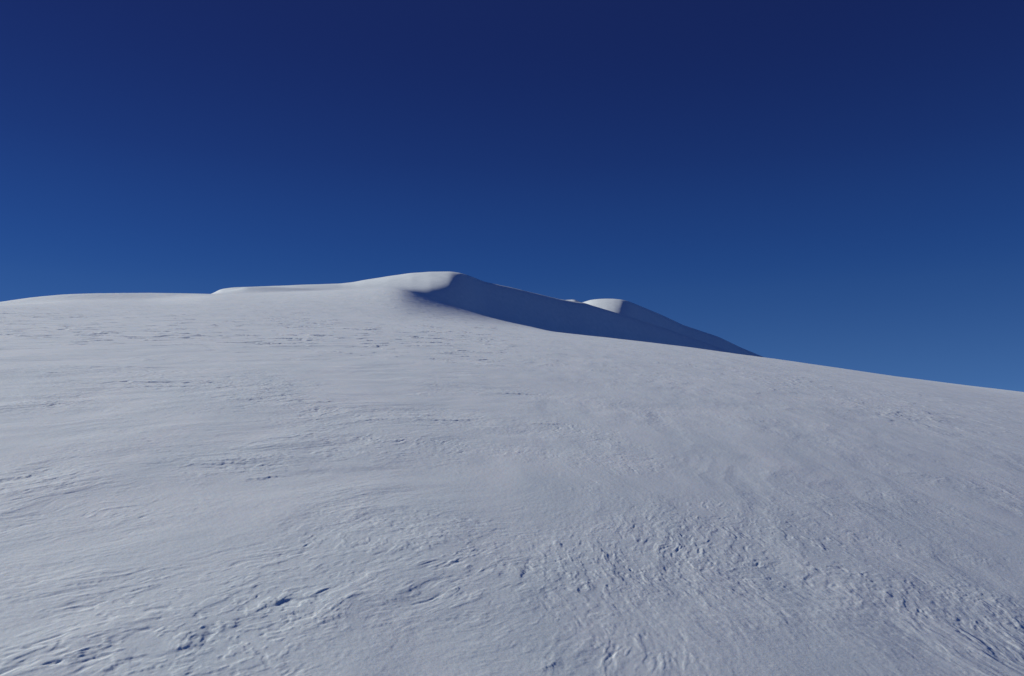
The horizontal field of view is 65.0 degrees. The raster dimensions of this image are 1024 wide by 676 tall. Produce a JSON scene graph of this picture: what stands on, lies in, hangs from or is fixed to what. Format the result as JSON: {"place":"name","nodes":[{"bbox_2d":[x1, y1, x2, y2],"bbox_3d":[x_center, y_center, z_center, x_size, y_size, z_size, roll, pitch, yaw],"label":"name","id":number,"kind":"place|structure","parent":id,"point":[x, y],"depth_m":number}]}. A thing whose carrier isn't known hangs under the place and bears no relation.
{"place":"outdoors","nodes":[
{"label":"outdoors","id":0,"kind":"place"},
{"bbox_2d":[214,272,731,352],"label":"snow ridge","id":1,"kind":"structure","parent":0,"point":[507,304],"depth_m":220.76},
{"bbox_2d":[0,287,1023,675],"bbox_3d":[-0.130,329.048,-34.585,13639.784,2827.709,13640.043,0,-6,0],"label":"snow slope","id":2,"kind":"structure","parent":0,"point":[382,481],"depth_m":6.62},
{"bbox_2d":[0,0,1023,391],"label":"sky","id":3,"kind":"structure","parent":0,"point":[831,183]},
{"bbox_2d":[568,299,762,356],"bbox_3d":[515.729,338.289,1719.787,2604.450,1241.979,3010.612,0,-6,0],"label":"hill","id":4,"kind":"structure","parent":0,"point":[629,309],"depth_m":442.50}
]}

